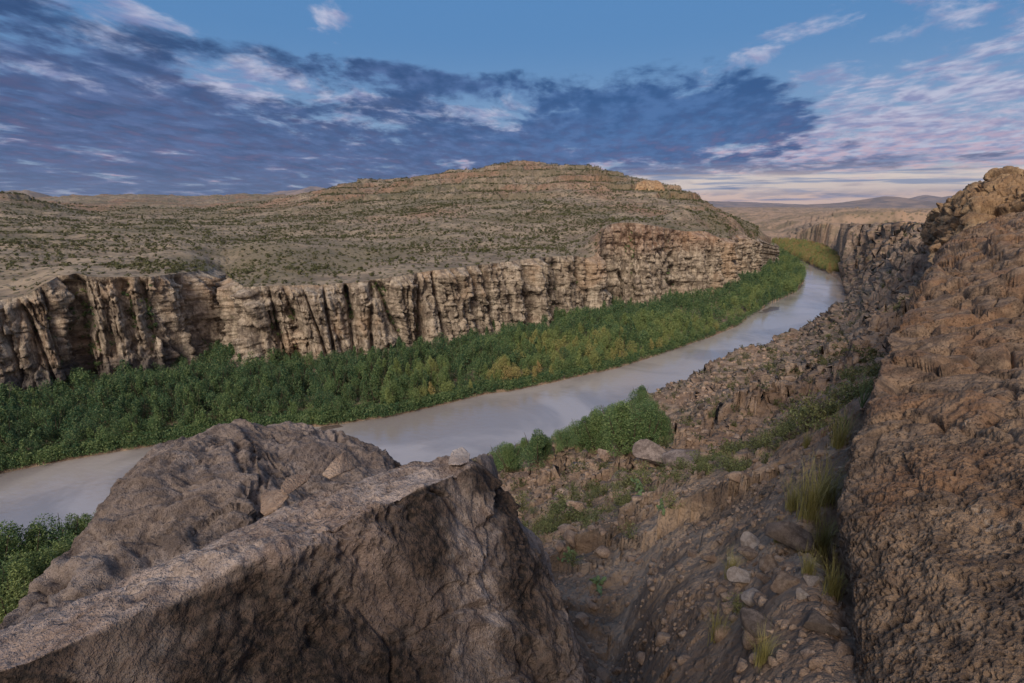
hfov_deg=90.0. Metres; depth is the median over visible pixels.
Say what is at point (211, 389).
riverside tree
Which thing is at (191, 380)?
riverside tree
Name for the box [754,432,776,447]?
desert shrub
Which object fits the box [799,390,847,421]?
desert shrub
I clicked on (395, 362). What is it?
riverside tree
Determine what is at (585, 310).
riverside tree
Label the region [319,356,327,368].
riverside tree
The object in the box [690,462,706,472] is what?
desert shrub
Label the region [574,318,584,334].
riverside tree
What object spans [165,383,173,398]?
riverside tree
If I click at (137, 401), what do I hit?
riverside tree
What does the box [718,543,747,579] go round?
grass clump
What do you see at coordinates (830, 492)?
grass clump
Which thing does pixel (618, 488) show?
desert shrub
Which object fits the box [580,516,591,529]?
desert shrub
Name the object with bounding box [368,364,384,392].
riverside tree
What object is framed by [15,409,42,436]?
riverside tree
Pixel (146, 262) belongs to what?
scrub
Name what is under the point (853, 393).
desert shrub
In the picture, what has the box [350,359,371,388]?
riverside tree
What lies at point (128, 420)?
riverside tree
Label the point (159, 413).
riverside tree
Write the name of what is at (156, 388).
riverside tree
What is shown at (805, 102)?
sky
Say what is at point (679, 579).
stone
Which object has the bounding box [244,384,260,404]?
riverside tree
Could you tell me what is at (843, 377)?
desert shrub
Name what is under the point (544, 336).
riverside tree
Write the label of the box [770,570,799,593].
stone
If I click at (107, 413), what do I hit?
riverside tree
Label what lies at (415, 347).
riverside tree
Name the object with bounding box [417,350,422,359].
riverside tree
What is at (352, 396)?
riverside tree
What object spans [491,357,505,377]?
riverside tree
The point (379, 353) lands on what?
riverside tree
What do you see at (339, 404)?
riverside tree
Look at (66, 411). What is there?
riverside tree
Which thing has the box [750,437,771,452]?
desert shrub
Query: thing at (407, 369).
riverside tree
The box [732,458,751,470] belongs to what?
desert shrub
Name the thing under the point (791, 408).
desert shrub
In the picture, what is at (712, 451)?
desert shrub
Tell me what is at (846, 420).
ocotillo
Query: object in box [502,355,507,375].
riverside tree
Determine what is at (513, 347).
riverside tree
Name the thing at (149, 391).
riverside tree
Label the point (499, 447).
riverside tree
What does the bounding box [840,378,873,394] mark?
desert shrub
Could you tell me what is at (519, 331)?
riverside tree
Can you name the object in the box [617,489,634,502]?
desert shrub
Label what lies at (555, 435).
riverside tree
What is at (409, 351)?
riverside tree
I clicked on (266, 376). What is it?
riverside tree
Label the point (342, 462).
wedge stone
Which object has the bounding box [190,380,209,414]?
riverside tree
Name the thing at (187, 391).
riverside tree
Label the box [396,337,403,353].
riverside tree
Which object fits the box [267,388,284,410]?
riverside tree
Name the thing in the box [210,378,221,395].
riverside tree
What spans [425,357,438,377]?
riverside tree
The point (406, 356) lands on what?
riverside tree
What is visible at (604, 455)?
stone
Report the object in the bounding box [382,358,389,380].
riverside tree
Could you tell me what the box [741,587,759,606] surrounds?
stone
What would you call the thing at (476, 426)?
river
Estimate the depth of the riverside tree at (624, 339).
174.55 m
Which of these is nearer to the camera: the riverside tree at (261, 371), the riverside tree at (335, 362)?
the riverside tree at (261, 371)
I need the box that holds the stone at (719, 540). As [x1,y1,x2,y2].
[716,537,725,543]
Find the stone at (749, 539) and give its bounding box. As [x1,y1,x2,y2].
[740,531,759,548]
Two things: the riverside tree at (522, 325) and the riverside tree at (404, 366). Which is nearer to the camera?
the riverside tree at (404, 366)
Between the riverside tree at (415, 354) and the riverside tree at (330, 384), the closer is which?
the riverside tree at (330, 384)
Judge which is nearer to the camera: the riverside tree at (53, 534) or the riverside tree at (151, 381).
the riverside tree at (53, 534)
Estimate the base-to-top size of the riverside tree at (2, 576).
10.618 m
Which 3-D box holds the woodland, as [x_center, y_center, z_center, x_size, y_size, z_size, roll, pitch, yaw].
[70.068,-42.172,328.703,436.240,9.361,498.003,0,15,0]
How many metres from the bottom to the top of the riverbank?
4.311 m
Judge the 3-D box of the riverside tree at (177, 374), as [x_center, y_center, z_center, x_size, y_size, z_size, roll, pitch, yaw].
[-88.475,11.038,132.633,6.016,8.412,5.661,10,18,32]
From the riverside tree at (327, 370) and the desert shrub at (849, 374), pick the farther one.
the riverside tree at (327, 370)
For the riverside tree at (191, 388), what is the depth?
124.94 m
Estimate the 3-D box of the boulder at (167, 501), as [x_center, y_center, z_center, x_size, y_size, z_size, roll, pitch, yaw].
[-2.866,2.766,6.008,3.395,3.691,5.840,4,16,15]
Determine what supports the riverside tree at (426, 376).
on the riverbank
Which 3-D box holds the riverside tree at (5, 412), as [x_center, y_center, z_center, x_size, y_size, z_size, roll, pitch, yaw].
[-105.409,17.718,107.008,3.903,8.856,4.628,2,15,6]
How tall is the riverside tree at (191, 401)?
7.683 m
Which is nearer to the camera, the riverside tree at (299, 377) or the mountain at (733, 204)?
the riverside tree at (299, 377)
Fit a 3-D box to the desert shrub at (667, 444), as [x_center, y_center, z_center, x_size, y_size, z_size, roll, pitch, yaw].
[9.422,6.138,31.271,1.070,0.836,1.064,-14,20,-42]
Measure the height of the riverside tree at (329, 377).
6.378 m
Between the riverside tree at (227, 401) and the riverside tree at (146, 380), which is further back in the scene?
the riverside tree at (146, 380)
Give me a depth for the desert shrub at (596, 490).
23.79 m
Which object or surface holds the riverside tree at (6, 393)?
on the riverbank
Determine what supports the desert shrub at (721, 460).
on the ground
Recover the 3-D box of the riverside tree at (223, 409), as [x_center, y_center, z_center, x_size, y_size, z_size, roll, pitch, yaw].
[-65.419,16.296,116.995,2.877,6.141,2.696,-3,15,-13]
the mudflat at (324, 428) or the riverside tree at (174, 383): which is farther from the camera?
the riverside tree at (174, 383)
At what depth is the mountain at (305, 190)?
10536.53 m
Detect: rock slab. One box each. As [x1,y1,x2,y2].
[260,489,288,516]
[517,517,555,585]
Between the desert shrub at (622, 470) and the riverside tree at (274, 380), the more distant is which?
the riverside tree at (274, 380)
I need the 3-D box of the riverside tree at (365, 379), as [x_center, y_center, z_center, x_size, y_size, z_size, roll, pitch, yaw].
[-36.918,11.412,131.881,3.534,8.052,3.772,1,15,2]
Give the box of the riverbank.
[0,291,746,473]
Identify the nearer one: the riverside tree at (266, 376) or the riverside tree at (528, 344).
the riverside tree at (266, 376)
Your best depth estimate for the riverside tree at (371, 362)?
140.56 m
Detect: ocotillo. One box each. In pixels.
[837,407,859,435]
[853,366,872,407]
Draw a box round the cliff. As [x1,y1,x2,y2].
[0,223,779,393]
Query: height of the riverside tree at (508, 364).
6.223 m
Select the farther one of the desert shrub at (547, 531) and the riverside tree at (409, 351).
the riverside tree at (409, 351)
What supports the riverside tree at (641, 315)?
on the riverbank
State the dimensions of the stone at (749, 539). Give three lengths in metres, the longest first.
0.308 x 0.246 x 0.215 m
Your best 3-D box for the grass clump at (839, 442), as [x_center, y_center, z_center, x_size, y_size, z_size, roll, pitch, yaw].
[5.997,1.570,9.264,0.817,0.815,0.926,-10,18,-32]
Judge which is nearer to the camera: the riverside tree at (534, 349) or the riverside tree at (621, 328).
the riverside tree at (534, 349)
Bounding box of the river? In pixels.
[0,260,844,558]
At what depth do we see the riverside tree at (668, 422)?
41.91 m
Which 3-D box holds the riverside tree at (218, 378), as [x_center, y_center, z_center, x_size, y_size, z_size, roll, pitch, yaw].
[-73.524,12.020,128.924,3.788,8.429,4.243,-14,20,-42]
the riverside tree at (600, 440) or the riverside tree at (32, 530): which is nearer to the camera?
the riverside tree at (32, 530)
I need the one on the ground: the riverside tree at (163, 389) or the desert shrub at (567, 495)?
the desert shrub at (567, 495)
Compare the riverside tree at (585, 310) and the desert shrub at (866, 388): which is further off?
the riverside tree at (585, 310)
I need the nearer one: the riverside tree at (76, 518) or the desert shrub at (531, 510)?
the desert shrub at (531, 510)
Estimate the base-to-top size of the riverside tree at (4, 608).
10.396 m
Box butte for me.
[634,180,664,190]
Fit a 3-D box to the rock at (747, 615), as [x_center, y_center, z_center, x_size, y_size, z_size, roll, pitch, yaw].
[2.054,2.368,4.288,0.271,0.162,0.313,-7,17,-25]
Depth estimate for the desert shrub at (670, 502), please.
11.53 m
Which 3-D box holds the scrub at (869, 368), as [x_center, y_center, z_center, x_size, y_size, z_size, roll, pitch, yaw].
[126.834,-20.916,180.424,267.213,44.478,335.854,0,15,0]
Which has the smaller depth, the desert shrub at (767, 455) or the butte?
the desert shrub at (767, 455)
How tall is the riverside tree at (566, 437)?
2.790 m
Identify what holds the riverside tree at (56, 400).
on the riverbank
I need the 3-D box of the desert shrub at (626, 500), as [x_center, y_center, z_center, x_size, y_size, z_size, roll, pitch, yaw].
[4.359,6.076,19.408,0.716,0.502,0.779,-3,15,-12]
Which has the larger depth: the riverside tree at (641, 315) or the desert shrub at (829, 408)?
the riverside tree at (641, 315)
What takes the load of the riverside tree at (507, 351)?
on the riverbank
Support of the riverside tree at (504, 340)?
on the riverbank
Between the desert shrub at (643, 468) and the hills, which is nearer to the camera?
the desert shrub at (643, 468)
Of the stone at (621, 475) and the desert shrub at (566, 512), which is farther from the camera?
the stone at (621, 475)
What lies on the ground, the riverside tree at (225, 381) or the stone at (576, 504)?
the stone at (576, 504)
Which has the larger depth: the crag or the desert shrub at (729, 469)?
the crag
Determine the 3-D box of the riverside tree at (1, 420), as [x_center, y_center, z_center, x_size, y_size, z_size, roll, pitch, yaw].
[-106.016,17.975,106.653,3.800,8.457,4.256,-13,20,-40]
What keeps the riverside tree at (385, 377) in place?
on the riverbank
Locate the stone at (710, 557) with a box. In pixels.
[700,553,716,561]
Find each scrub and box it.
[0,160,759,290]
[23,231,673,371]
[473,222,924,533]
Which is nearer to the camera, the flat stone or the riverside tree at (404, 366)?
the flat stone
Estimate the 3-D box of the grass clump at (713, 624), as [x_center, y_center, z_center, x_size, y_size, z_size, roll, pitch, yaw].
[2.037,2.772,5.023,0.427,0.446,0.385,1,15,4]
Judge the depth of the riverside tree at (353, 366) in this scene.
139.74 m
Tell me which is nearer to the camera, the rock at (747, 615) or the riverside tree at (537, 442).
the rock at (747, 615)
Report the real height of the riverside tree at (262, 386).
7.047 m
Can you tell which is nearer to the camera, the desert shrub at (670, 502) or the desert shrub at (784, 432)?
the desert shrub at (670, 502)
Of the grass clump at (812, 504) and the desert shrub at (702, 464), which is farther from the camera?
the desert shrub at (702, 464)
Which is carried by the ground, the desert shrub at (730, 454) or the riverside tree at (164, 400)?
the desert shrub at (730, 454)
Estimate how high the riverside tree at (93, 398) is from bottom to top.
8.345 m
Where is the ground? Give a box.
[471,207,932,682]
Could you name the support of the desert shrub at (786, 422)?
on the ground
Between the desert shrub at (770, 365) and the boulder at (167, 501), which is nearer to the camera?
the boulder at (167, 501)
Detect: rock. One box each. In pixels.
[632,439,667,466]
[662,449,700,468]
[740,607,774,637]
[765,521,814,552]
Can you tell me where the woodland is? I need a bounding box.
[0,244,808,459]
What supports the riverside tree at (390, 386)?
on the riverbank
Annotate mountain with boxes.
[4,190,48,197]
[265,186,327,194]
[708,201,804,206]
[760,196,937,207]
[909,195,951,202]
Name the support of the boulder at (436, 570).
on the ground
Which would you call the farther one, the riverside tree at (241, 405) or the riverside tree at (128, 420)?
the riverside tree at (241, 405)
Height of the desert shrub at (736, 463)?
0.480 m
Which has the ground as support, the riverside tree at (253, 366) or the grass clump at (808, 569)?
the grass clump at (808, 569)
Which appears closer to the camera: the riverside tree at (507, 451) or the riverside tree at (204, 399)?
the riverside tree at (507, 451)
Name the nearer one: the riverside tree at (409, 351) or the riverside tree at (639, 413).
the riverside tree at (639, 413)
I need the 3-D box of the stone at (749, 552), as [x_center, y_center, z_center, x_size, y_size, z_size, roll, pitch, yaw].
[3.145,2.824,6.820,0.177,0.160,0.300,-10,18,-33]
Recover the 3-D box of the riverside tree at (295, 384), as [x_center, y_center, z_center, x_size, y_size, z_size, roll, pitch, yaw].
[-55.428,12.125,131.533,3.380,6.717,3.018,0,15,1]
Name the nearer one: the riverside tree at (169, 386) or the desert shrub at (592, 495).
the desert shrub at (592, 495)
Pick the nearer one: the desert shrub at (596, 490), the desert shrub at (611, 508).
the desert shrub at (611, 508)
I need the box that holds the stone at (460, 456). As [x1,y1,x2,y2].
[448,447,469,464]
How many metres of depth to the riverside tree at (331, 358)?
150.96 m
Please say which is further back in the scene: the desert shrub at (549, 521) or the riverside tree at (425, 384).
the riverside tree at (425, 384)
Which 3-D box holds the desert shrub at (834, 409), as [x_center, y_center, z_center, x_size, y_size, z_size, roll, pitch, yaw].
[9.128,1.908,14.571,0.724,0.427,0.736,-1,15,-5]
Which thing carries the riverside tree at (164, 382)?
on the riverbank
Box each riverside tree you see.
[0,383,15,402]
[0,396,20,424]
[0,399,7,407]
[0,405,20,434]
[0,411,12,428]
[0,423,17,448]
[0,519,43,580]
[0,538,8,580]
[0,550,40,613]
[0,556,40,602]
[0,577,28,623]
[1,431,20,454]
[6,403,25,424]
[8,406,21,427]
[8,418,32,444]
[14,520,65,568]
[14,546,61,579]
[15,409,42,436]
[18,389,36,418]
[19,513,81,558]
[29,410,57,437]
[30,399,45,420]
[39,539,71,556]
[43,409,67,442]
[43,530,76,571]
[48,386,62,407]
[50,395,74,416]
[51,405,65,426]
[55,513,82,544]
[59,403,73,423]
[73,417,97,441]
[78,513,92,532]
[86,388,112,412]
[94,380,109,395]
[94,385,112,410]
[96,408,115,430]
[107,371,134,399]
[112,397,129,417]
[116,375,139,398]
[117,395,125,416]
[117,413,142,434]
[118,382,134,402]
[120,393,138,405]
[123,400,132,415]
[126,366,149,389]
[126,401,144,428]
[128,392,135,401]
[129,375,146,400]
[129,399,147,425]
[130,396,151,422]
[133,376,152,395]
[142,387,153,411]
[144,369,157,384]
[145,373,162,398]
[146,385,169,413]
[149,391,165,418]
[149,400,167,419]
[150,387,171,396]
[151,405,167,429]
[153,369,179,392]
[153,391,180,422]
[160,369,181,390]
[163,379,181,394]
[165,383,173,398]
[168,384,186,413]
[172,397,183,421]
[176,375,191,385]
[181,385,198,410]
[182,365,197,384]
[182,376,199,395]
[182,381,199,400]
[182,393,195,414]
[182,404,194,424]
[184,393,204,418]
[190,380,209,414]
[192,361,212,379]
[196,386,210,409]
[204,383,215,410]
[204,390,227,417]
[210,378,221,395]
[213,392,236,419]
[216,374,224,402]
[217,366,234,385]
[217,378,239,400]
[219,362,236,382]
[219,401,231,421]
[222,381,235,401]
[226,381,245,405]
[232,369,251,383]
[235,364,258,380]
[236,379,258,403]
[236,403,249,419]
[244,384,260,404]
[249,359,260,378]
[250,376,261,389]
[254,385,270,408]
[257,372,273,390]
[259,364,277,379]
[259,382,266,406]
[267,375,281,389]
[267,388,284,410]
[268,382,283,408]
[274,366,288,380]
[275,368,297,396]
[281,388,293,409]
[290,373,307,388]
[290,377,300,397]
[295,367,305,387]
[302,369,312,391]
[317,360,333,380]
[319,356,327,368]
[322,378,341,400]
[324,373,334,387]
[326,350,340,368]
[328,396,345,413]
[330,367,345,392]
[331,357,338,373]
[334,363,347,390]
[338,351,357,367]
[341,382,357,401]
[342,349,356,362]
[342,366,352,385]
[346,358,362,381]
[347,385,357,403]
[349,376,361,393]
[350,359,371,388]
[360,384,369,403]
[361,362,372,386]
[363,371,370,397]
[366,354,375,364]
[368,361,373,372]
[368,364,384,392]
[368,374,382,402]
[371,357,384,381]
[377,348,384,363]
[379,380,398,402]
[380,372,393,394]
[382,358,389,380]
[382,371,403,397]
[384,387,394,404]
[385,365,399,388]
[389,357,400,369]
[391,347,401,367]
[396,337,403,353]
[399,372,416,396]
[400,351,410,363]
[403,359,412,374]
[403,362,411,380]
[404,345,419,363]
[408,374,420,394]
[409,369,421,392]
[412,341,417,352]
[413,350,422,361]
[416,336,424,352]
[416,360,425,371]
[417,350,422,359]
[418,369,430,391]
[420,342,430,355]
[421,363,435,387]
[421,379,428,393]
[424,349,432,370]
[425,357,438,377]
[429,336,446,361]
[432,372,448,388]
[434,353,450,373]
[439,368,453,382]
[440,366,450,386]
[447,340,453,359]
[457,335,466,349]
[461,348,473,365]
[468,341,487,360]
[470,339,482,362]
[485,335,499,347]
[485,342,492,362]
[488,337,505,356]
[489,347,498,367]
[489,441,511,469]
[490,344,507,366]
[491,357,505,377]
[491,451,506,470]
[495,442,519,470]
[499,336,511,351]
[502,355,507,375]
[505,344,512,360]
[505,361,511,376]
[507,322,524,335]
[508,327,516,338]
[508,342,521,356]
[511,446,522,469]
[515,437,529,460]
[517,326,522,348]
[518,428,546,470]
[520,358,528,376]
[521,338,533,360]
[525,437,536,465]
[528,345,537,360]
[532,325,545,336]
[532,329,540,341]
[532,351,546,369]
[540,330,549,344]
[540,437,553,460]
[541,434,552,454]
[547,329,559,345]
[551,350,563,368]
[551,429,565,446]
[553,325,561,343]
[554,426,578,449]
[555,444,563,452]
[559,345,570,365]
[561,419,591,444]
[569,315,581,334]
[571,342,585,355]
[572,415,596,451]
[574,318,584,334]
[574,322,583,344]
[577,408,603,453]
[580,307,592,318]
[583,313,590,331]
[588,329,598,347]
[588,406,605,433]
[594,330,609,350]
[595,419,614,449]
[598,334,611,351]
[599,330,611,348]
[599,399,645,456]
[599,403,614,418]
[604,400,638,428]
[608,325,621,337]
[608,330,617,354]
[613,312,620,326]
[613,409,662,454]
[617,326,625,347]
[621,328,629,350]
[624,402,658,451]
[627,384,647,406]
[628,316,634,333]
[630,397,662,439]
[633,308,646,323]
[634,390,653,405]
[651,400,665,429]
[653,410,673,443]
[661,416,675,444]
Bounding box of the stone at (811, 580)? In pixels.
[803,575,819,585]
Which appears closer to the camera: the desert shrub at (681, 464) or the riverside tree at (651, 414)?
the desert shrub at (681, 464)
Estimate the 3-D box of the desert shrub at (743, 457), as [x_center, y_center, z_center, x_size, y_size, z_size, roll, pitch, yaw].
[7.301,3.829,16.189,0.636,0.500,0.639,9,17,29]
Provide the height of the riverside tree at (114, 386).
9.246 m
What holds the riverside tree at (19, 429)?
on the riverbank
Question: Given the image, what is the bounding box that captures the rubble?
[498,240,910,682]
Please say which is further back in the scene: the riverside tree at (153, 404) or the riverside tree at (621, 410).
the riverside tree at (153, 404)
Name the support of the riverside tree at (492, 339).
on the riverbank
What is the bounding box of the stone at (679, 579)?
[676,576,684,582]
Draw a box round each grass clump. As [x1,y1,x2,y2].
[702,601,738,645]
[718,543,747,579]
[740,620,786,673]
[778,449,846,525]
[779,466,811,513]
[790,536,831,576]
[796,497,838,557]
[798,422,813,448]
[803,442,847,508]
[813,544,850,601]
[826,409,858,450]
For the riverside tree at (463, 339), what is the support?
on the riverbank
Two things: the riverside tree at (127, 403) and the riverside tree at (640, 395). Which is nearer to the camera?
the riverside tree at (640, 395)
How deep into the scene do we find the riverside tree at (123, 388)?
123.65 m
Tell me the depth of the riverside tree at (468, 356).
156.39 m
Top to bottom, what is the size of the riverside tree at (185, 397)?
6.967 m
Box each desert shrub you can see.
[514,491,534,509]
[525,507,539,513]
[532,523,557,532]
[537,515,559,531]
[538,519,558,535]
[541,521,558,531]
[542,499,565,517]
[546,492,570,509]
[547,508,563,522]
[549,500,580,525]
[557,546,576,561]
[563,549,584,566]
[565,481,582,494]
[569,505,594,524]
[576,508,596,522]
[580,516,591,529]
[583,479,596,489]
[585,490,599,498]
[589,486,600,494]
[589,506,607,521]
[601,503,615,512]
[605,491,625,505]
[609,466,630,478]
[610,486,625,494]
[616,495,631,504]
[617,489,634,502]
[618,519,639,538]
[625,470,656,488]
[629,460,654,473]
[658,436,673,447]
[659,489,683,509]
[663,469,688,483]
[666,457,689,470]
[686,449,706,463]
[689,459,714,474]
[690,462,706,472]
[695,463,715,474]
[703,452,721,463]
[704,447,726,460]
[709,453,730,467]
[713,455,746,471]
[722,444,740,455]
[722,451,736,460]
[723,592,745,613]
[725,459,747,470]
[726,438,749,452]
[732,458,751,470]
[737,454,749,466]
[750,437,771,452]
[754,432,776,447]
[759,451,771,463]
[762,361,773,369]
[762,437,781,451]
[767,425,790,436]
[772,423,796,441]
[775,415,794,427]
[775,420,795,432]
[783,400,828,431]
[795,420,809,431]
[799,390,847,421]
[800,403,821,417]
[810,411,847,439]
[818,404,840,414]
[822,380,861,404]
[822,402,843,413]
[824,387,838,397]
[832,370,851,379]
[839,364,865,382]
[839,387,864,399]
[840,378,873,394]
[857,378,873,390]
[858,381,873,393]
[861,366,876,376]
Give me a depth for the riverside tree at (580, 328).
179.32 m
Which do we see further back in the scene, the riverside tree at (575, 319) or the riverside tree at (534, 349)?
the riverside tree at (575, 319)
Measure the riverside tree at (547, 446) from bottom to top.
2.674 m
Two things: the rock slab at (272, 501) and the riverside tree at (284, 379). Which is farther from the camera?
the riverside tree at (284, 379)
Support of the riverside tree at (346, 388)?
on the riverbank
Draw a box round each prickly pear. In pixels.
[589,575,606,595]
[630,478,644,495]
[656,498,664,514]
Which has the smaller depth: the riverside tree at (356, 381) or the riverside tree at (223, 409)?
the riverside tree at (223, 409)
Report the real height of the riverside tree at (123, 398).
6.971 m
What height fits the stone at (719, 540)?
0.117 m
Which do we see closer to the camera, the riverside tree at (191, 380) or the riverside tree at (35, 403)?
the riverside tree at (35, 403)
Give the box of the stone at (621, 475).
[611,470,627,479]
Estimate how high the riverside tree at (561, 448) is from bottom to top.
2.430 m
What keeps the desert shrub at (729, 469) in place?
on the ground
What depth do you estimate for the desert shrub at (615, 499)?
20.70 m
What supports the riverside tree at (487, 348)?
on the riverbank
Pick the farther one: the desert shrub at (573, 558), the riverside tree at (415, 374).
the riverside tree at (415, 374)
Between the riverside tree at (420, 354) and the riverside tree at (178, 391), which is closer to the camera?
the riverside tree at (178, 391)
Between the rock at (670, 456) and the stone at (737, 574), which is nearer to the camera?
the stone at (737, 574)
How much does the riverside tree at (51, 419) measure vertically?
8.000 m
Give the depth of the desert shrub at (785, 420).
19.55 m
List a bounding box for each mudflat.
[319,424,342,430]
[758,306,778,313]
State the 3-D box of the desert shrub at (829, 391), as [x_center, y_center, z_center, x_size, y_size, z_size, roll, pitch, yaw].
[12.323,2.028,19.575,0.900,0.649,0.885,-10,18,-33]
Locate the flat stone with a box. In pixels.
[281,473,310,494]
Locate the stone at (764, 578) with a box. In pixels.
[756,572,770,583]
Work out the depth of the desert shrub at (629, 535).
12.55 m
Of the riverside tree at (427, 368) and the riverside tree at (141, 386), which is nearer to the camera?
the riverside tree at (141, 386)
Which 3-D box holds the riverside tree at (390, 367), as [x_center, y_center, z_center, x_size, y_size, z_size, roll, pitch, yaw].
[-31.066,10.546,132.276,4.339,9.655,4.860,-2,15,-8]
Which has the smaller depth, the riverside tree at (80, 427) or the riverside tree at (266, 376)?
the riverside tree at (80, 427)
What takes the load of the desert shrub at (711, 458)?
on the ground
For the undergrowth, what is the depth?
122.66 m
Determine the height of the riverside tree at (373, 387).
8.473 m
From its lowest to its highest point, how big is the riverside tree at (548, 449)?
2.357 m
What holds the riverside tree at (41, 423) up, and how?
on the riverbank
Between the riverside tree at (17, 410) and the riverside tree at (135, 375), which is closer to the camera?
the riverside tree at (17, 410)
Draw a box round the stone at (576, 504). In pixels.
[566,500,584,511]
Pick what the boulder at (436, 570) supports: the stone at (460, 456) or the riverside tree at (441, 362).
the stone at (460, 456)
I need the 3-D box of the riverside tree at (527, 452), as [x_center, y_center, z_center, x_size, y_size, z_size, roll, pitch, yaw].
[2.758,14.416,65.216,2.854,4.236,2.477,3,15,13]
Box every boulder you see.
[0,418,401,629]
[0,455,588,682]
[477,454,497,477]
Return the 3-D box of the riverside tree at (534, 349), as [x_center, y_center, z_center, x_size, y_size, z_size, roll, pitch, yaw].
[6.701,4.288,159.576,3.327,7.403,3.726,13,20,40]
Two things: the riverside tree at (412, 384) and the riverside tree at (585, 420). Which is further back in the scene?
the riverside tree at (412, 384)
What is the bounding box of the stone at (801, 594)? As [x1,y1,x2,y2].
[796,587,809,599]
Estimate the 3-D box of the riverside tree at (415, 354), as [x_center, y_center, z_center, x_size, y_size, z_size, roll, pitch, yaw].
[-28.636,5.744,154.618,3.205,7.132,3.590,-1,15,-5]
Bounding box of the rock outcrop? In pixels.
[836,212,1023,682]
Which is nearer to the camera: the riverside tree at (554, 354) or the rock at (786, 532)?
the rock at (786, 532)
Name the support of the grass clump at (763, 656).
on the ground
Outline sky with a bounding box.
[0,0,1023,204]
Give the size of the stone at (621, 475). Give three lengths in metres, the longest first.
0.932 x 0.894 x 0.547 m
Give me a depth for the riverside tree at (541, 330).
182.12 m
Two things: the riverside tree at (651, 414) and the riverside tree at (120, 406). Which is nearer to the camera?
the riverside tree at (651, 414)
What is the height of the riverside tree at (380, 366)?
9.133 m
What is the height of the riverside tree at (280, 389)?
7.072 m
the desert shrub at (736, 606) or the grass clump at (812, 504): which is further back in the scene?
the grass clump at (812, 504)
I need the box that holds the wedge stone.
[322,452,353,478]
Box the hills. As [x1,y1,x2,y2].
[0,160,770,299]
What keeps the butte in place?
on the hills
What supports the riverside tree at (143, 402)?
on the riverbank
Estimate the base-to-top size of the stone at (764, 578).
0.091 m
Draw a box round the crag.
[920,166,1023,263]
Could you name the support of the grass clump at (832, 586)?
on the ground
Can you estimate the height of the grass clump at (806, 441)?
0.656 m
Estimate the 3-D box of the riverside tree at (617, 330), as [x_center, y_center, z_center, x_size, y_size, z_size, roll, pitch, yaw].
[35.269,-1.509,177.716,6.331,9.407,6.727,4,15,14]
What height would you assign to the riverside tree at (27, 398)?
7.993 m
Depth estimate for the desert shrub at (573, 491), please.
29.03 m
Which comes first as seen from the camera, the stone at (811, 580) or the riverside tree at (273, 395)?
the stone at (811, 580)
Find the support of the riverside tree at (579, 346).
on the riverbank
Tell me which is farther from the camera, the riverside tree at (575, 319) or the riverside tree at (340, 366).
the riverside tree at (575, 319)
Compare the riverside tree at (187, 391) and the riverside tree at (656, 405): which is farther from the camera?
the riverside tree at (187, 391)
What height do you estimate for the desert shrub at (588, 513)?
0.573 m
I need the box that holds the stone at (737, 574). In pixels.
[726,566,751,583]
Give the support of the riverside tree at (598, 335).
on the riverbank
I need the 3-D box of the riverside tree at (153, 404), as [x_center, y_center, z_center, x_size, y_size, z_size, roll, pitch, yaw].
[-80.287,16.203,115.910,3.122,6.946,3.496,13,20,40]
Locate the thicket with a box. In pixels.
[771,237,839,272]
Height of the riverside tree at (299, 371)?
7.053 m
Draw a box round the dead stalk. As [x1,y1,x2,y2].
[697,529,703,552]
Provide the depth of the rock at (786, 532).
6.15 m
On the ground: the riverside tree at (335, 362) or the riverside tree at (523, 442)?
the riverside tree at (523, 442)
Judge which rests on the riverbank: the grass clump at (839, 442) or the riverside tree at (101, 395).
the riverside tree at (101, 395)
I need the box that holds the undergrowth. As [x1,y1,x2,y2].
[0,287,798,470]
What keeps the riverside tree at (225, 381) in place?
on the riverbank
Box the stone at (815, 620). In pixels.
[801,608,839,635]
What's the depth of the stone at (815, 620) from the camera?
3.82 m
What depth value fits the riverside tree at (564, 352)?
158.13 m
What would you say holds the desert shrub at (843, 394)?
on the ground
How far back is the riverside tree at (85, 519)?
71.30 m
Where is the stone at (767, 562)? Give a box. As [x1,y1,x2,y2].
[758,554,777,571]
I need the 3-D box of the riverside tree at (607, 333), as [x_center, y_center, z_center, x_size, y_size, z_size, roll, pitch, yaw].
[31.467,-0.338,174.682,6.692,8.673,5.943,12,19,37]
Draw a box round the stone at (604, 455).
[598,448,611,461]
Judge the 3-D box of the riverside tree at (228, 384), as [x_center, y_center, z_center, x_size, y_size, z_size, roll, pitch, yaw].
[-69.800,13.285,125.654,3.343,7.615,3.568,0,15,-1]
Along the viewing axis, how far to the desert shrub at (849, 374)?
18.40 m
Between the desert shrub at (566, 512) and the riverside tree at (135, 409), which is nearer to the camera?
the desert shrub at (566, 512)
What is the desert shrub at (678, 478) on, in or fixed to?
on the ground
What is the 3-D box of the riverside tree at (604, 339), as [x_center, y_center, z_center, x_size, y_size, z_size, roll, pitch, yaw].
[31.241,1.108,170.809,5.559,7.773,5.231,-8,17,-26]
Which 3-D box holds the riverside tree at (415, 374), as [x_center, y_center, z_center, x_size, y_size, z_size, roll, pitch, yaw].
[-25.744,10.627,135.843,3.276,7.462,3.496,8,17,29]
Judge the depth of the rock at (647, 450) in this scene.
28.84 m
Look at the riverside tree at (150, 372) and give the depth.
134.53 m
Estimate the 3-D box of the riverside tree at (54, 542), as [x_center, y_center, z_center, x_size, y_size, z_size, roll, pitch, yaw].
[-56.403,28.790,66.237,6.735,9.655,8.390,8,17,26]
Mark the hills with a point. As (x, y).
(227, 260)
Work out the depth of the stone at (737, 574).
5.82 m
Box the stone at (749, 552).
[736,546,757,560]
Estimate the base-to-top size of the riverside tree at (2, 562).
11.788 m
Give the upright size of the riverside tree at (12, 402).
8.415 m
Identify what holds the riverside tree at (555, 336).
on the riverbank
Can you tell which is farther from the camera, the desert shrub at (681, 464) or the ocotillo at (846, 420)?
the desert shrub at (681, 464)

